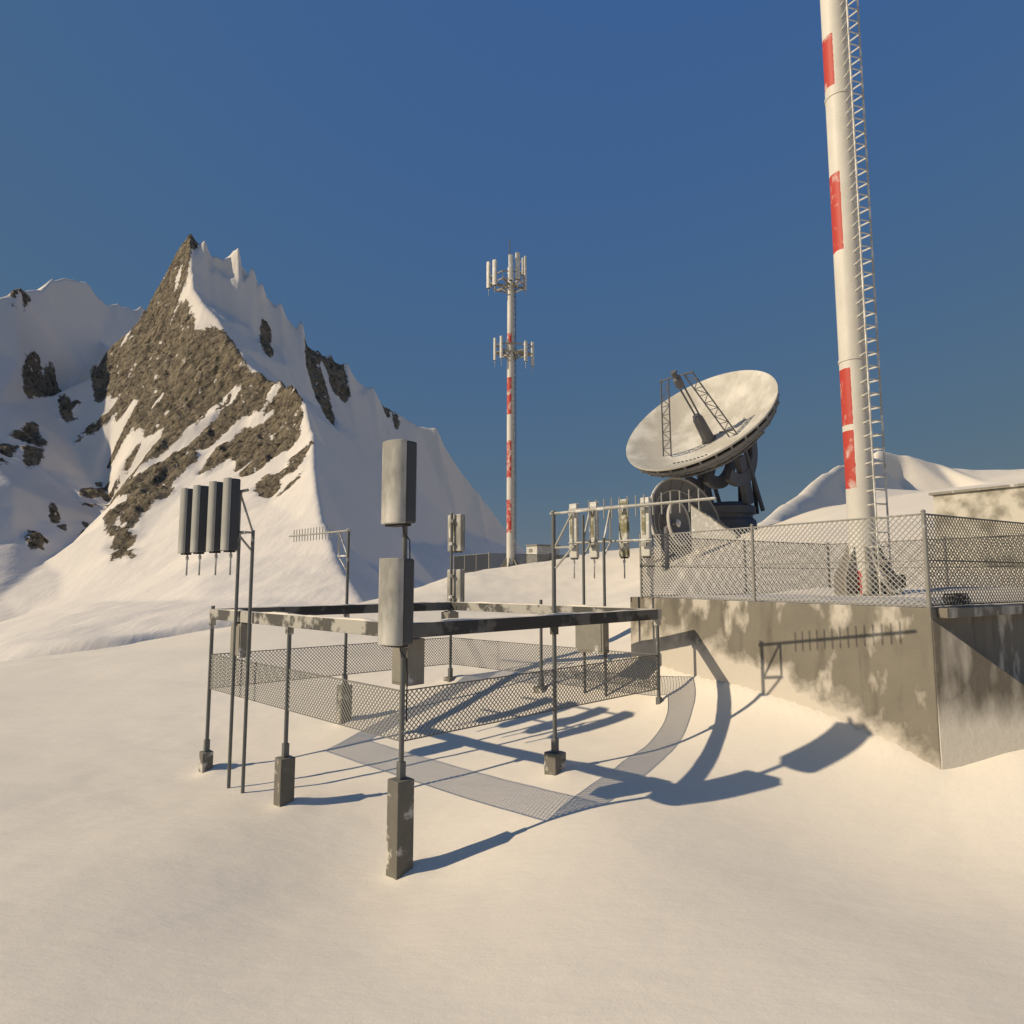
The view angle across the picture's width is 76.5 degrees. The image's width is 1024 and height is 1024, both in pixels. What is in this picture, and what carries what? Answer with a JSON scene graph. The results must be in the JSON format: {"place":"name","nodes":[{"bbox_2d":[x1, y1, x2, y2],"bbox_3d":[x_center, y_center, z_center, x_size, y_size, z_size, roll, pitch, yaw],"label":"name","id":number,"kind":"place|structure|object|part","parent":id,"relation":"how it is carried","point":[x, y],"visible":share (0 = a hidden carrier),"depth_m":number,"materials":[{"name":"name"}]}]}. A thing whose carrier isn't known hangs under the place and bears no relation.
{"place":"outdoors","nodes":[
{"label":"outdoors","id":0,"kind":"place"},
{"bbox_2d":[0,234,525,661],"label":"mountain","id":1,"kind":"structure","parent":0,"point":[120,427],"depth_m":180.27,"materials":[{"name":"white snow"}]},
{"bbox_2d":[0,484,1023,1023],"bbox_3d":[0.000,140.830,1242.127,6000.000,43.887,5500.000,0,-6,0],"label":"snow ground","id":2,"kind":"structure","parent":0,"point":[694,850],"depth_m":13.62,"materials":[{"name":"white snow"}]},
{"bbox_2d":[227,489,254,792],"bbox_3d":[-9.101,4.009,19.891,4.558,9.067,0.526,-5,-8,43],"label":"antenna rack","id":3,"kind":"object","parent":2,"relation":"on","point":[252,533],"visible":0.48,"depth_m":19.00,"materials":[{"name":"metal"}]},
{"bbox_2d":[178,488,192,574],"bbox_3d":[-10.399,0.637,20.831,0.414,2.780,0.502,-5,-8,43],"label":"panel antenna","id":4,"kind":"object","parent":3,"relation":"attached to","point":[185,518],"visible":0.75,"depth_m":20.66,"materials":[{"name":"grey plastic"}]},
{"bbox_2d":[190,485,208,574],"bbox_3d":[-9.671,0.569,20.157,0.414,2.780,0.502,-5,-8,43],"label":"panel antenna","id":5,"kind":"object","parent":3,"relation":"attached to","point":[199,520],"visible":0.88,"depth_m":20.01,"materials":[{"name":"grey plastic"}]},
{"bbox_2d":[206,481,222,574],"bbox_3d":[-8.806,0.488,19.356,0.414,2.780,0.502,-5,-8,43],"label":"panel antenna","id":6,"kind":"object","parent":3,"relation":"attached to","point":[214,520],"visible":0.81,"depth_m":19.19,"materials":[{"name":"grey plastic"}]},
{"bbox_2d":[220,477,241,574],"bbox_3d":[-8.080,0.420,18.684,0.414,2.780,0.502,-5,-8,43],"label":"panel antenna","id":7,"kind":"object","parent":3,"relation":"attached to","point":[230,535],"visible":1,"depth_m":18.54,"materials":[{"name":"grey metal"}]},
{"bbox_2d":[199,511,661,879],"bbox_3d":[-2.485,3.941,20.959,10.714,9.766,10.351,5,-8,-43],"label":"antenna scaffold","id":8,"kind":"object","parent":2,"relation":"on","point":[553,617],"visible":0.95,"depth_m":17.57,"materials":[{"name":"metal"}]},
{"bbox_2d":[230,622,251,657],"bbox_3d":[-8.172,3.835,19.575,0.660,1.025,0.364,-5,-8,43],"label":"equipment cabinet","id":9,"kind":"object","parent":8,"relation":"attached to","point":[241,641],"visible":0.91,"depth_m":19.33,"materials":[{"name":"metal"}]},
{"bbox_3d":[-8.288,3.844,19.449,0.568,0.862,0.024,-5,-8,43],"label":"door","id":10,"kind":"part","parent":9,"relation":"part of","materials":[{"name":"grey metal"}]},
{"bbox_2d":[289,526,350,569],"bbox_3d":[-7.776,1.490,25.971,0.078,1.777,4.970,6,-8,-44],"label":"yagi antenna","id":11,"kind":"object","parent":8,"relation":"attached to","point":[322,533],"visible":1,"depth_m":25.55,"materials":[{"name":"metal"}]},
{"bbox_2d":[378,558,413,721],"bbox_3d":[-2.501,2.793,14.144,0.771,3.560,0.762,-5,-8,43],"label":"panel antenna","id":12,"kind":"object","parent":8,"relation":"attached to","point":[396,603],"visible":1,"depth_m":13.90,"materials":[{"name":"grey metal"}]},
{"bbox_2d":[381,439,416,557],"bbox_3d":[-2.481,0.206,14.407,0.771,3.540,0.762,-5,-8,43],"label":"panel antenna","id":13,"kind":"object","parent":8,"relation":"attached to","point":[399,474],"visible":0.94,"depth_m":14.16,"materials":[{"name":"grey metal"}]},
{"bbox_2d":[392,638,424,685],"bbox_3d":[-2.378,3.380,14.846,0.560,1.075,0.524,-5,-8,43],"label":"equipment cabinet","id":14,"kind":"object","parent":8,"relation":"attached to","point":[415,650],"visible":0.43,"depth_m":14.68,"materials":[{"name":"metal"}]},
{"bbox_3d":[-2.548,3.383,14.661,0.482,0.906,0.024,-5,-8,43],"label":"door","id":15,"kind":"part","parent":14,"relation":"part of","materials":[{"name":"grey metal"}]},
{"bbox_2d":[441,610,458,618],"bbox_3d":[-2.528,4.373,26.364,0.500,0.725,0.524,-5,-8,43],"label":"equipment cabinet","id":16,"kind":"object","parent":8,"relation":"attached to","point":[449,614],"visible":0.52,"depth_m":26.21,"materials":[{"name":"metal"}]},
{"bbox_3d":[-2.698,4.377,26.180,0.430,0.598,0.024,-5,-8,43],"label":"door","id":17,"kind":"part","parent":16,"relation":"part of","materials":[{"name":"grey metal"}]},
{"bbox_2d":[447,569,464,601],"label":"panel antenna","id":18,"kind":"object","parent":8,"relation":"attached to","point":[458,589],"visible":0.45,"depth_m":27.10,"materials":[{"name":"grey metal"}]},
{"bbox_2d":[448,514,464,552],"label":"panel antenna","id":19,"kind":"object","parent":8,"relation":"attached to","point":[458,522],"visible":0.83,"depth_m":27.31,"materials":[{"name":"grey metal"}]},
{"bbox_2d":[575,623,608,653],"bbox_3d":[2.760,4.231,22.494,1.150,1.225,0.384,-5,-8,40],"label":"equipment cabinet","id":20,"kind":"object","parent":8,"relation":"attached to","point":[592,638],"visible":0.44,"depth_m":22.24,"materials":[{"name":"metal"}]},
{"bbox_3d":[2.643,4.240,22.355,0.989,1.038,0.024,-5,-8,40],"label":"door","id":21,"kind":"part","parent":20,"relation":"part of","materials":[{"name":"grey metal"}]},
{"bbox_2d":[549,488,715,568],"bbox_3d":[2.800,0.497,16.194,0.078,1.777,4.970,6,-8,-44],"label":"yagi antenna","id":22,"kind":"object","parent":8,"relation":"attached to","point":[644,504],"visible":1,"depth_m":16.33,"materials":[{"name":"metal"}]},
{"bbox_2d":[490,239,530,566],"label":"antenna mast","id":23,"kind":"object","parent":2,"relation":"on","point":[511,292],"visible":0.91,"depth_m":75.27,"materials":[{"name":"metal"}]},
{"bbox_2d":[486,261,490,295],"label":"panel antenna","id":24,"kind":"object","parent":23,"relation":"attached to","point":[488,273],"visible":1,"depth_m":76.60,"materials":[{"name":"white plastic"}]},
{"bbox_2d":[492,259,496,286],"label":"panel antenna","id":25,"kind":"object","parent":23,"relation":"attached to","point":[494,272],"visible":1,"depth_m":75.79,"materials":[{"name":"white plastic"}]},
{"bbox_2d":[493,338,496,361],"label":"panel antenna","id":26,"kind":"object","parent":23,"relation":"attached to","point":[494,350],"visible":1,"depth_m":75.63,"materials":[{"name":"white plastic"}]},
{"bbox_2d":[500,336,502,365],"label":"panel antenna","id":27,"kind":"object","parent":23,"relation":"attached to","point":[501,347],"visible":1,"depth_m":75.10,"materials":[{"name":"white plastic"}]},
{"bbox_2d":[506,339,508,361],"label":"panel antenna","id":28,"kind":"object","parent":23,"relation":"attached to","point":[507,341],"visible":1,"depth_m":75.24,"materials":[{"name":"grey plastic"}]},
{"bbox_2d":[508,254,512,281],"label":"panel antenna","id":29,"kind":"object","parent":23,"relation":"attached to","point":[510,267],"visible":1,"depth_m":74.99,"materials":[{"name":"white plastic"}]},
{"bbox_2d":[515,252,519,286],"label":"panel antenna","id":30,"kind":"object","parent":23,"relation":"attached to","point":[517,265],"visible":1,"depth_m":75.32,"materials":[{"name":"grey plastic"}]},
{"bbox_2d":[521,257,523,275],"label":"panel antenna","id":31,"kind":"object","parent":23,"relation":"attached to","point":[522,262],"visible":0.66,"depth_m":78.15,"materials":[{"name":"white plastic"}]},
{"bbox_2d":[523,256,526,296],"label":"panel antenna","id":32,"kind":"object","parent":23,"relation":"attached to","point":[525,273],"visible":1,"depth_m":77.38,"materials":[{"name":"grey plastic"}]},
{"bbox_2d":[524,341,527,362],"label":"panel antenna","id":33,"kind":"object","parent":23,"relation":"attached to","point":[525,351],"visible":1,"depth_m":75.28,"materials":[{"name":"white plastic"}]},
{"bbox_2d":[530,342,533,373],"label":"panel antenna","id":34,"kind":"object","parent":23,"relation":"attached to","point":[532,354],"visible":1,"depth_m":76.03,"materials":[{"name":"grey plastic"}]},
{"bbox_2d":[453,552,568,572],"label":"chain link fence","id":35,"kind":"object","parent":2,"relation":"on","point":[465,564],"visible":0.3,"depth_m":79.05,"materials":[{"name":"grey metal"}]},
{"bbox_2d":[525,544,560,562],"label":"equipment hut","id":36,"kind":"object","parent":2,"relation":"on","point":[538,549],"visible":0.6,"depth_m":82.75,"materials":[{"name":"white metal"}]},
{"bbox_2d":[568,503,652,696],"bbox_3d":[3.292,3.230,22.689,3.425,6.952,0.525,-5,-8,40],"label":"antenna rack","id":37,"kind":"object","parent":2,"relation":"on","point":[583,542],"visible":0.71,"depth_m":23.01,"materials":[{"name":"metal"}]},
{"bbox_2d":[568,503,578,578],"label":"panel antenna","id":38,"kind":"object","parent":37,"relation":"attached to","point":[574,554],"visible":0.78,"depth_m":24.27,"materials":[{"name":"white plastic"}]},
{"bbox_2d":[589,502,598,578],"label":"panel antenna","id":39,"kind":"object","parent":37,"relation":"attached to","point":[593,551],"visible":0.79,"depth_m":23.70,"materials":[{"name":"white plastic"}]},
{"bbox_2d":[618,499,629,578],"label":"panel antenna","id":40,"kind":"object","parent":37,"relation":"attached to","point":[624,550],"visible":0.91,"depth_m":22.90,"materials":[{"name":"white plastic"}]},
{"bbox_2d":[640,497,651,557],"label":"panel antenna","id":41,"kind":"object","parent":37,"relation":"attached to","point":[646,546],"visible":0.88,"depth_m":22.35,"materials":[{"name":"white plastic"}]},
{"bbox_2d":[664,503,690,569],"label":"satellite dish","id":42,"kind":"object","parent":2,"relation":"on","point":[677,522],"visible":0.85,"depth_m":53.70,"materials":[{"name":"metal"}]},
{"bbox_2d":[626,370,779,533],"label":"satellite dish","id":43,"kind":"object","parent":2,"relation":"on","point":[703,430],"visible":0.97,"depth_m":63.91,"materials":[{"name":"metal"}]},
{"bbox_2d":[690,504,740,551],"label":"concrete plinth","id":44,"kind":"structure","parent":2,"relation":"on","point":[701,520],"depth_m":57.77,"materials":[{"name":"grey concrete"}]},
{"bbox_2d":[651,477,719,560],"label":"satellite dish","id":45,"kind":"object","parent":44,"relation":"on","point":[673,485],"visible":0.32,"depth_m":61.31,"materials":[{"name":"metal"}]},
{"bbox_2d":[630,587,1023,769],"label":"concrete platform","id":46,"kind":"structure","parent":2,"relation":"on","point":[940,687],"depth_m":16.53,"materials":[{"name":"grey concrete"}]},
{"bbox_2d":[639,509,1023,607],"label":"chain link fence","id":47,"kind":"object","parent":46,"relation":"on","point":[927,563],"visible":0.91,"depth_m":17.89,"materials":[{"name":"metal"}]},
{"bbox_2d":[820,0,898,595],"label":"antenna mast","id":48,"kind":"object","parent":46,"relation":"on","point":[857,423],"visible":0.84,"depth_m":22.88,"materials":[{"name":"metal"}]},
{"bbox_2d":[895,575,905,594],"bbox_3d":[12.607,2.430,21.062,0.260,0.800,0.200,3,-7,-28],"label":"junction post","id":49,"kind":"object","parent":46,"relation":"on","point":[902,581],"visible":0.54,"depth_m":21.01,"materials":[{"name":"grey metal"}]},
{"bbox_2d":[943,593,970,603],"bbox_3d":[11.138,2.173,16.250,1.233,0.298,0.106,3,-7,-31],"label":"cable coil","id":50,"kind":"object","parent":46,"relation":"on","point":[956,598],"visible":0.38,"depth_m":16.18,"materials":[{"name":"grey rubber"}]},
{"bbox_2d":[929,483,1023,568],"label":"concrete building","id":51,"kind":"structure","parent":2,"relation":"on","point":[1003,502],"depth_m":31.31,"materials":[{"name":"beige concrete"}]},
{"bbox_2d":[0,0,1023,557],"label":"sky","id":52,"kind":"structure","parent":0,"point":[659,169],"materials":[{"name":"blue"}]},
{"bbox_2d":[757,451,1023,525],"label":"snow hill","id":53,"kind":"structure","parent":0,"point":[906,474],"depth_m":429.25,"materials":[{"name":"white snow"}]}
]}

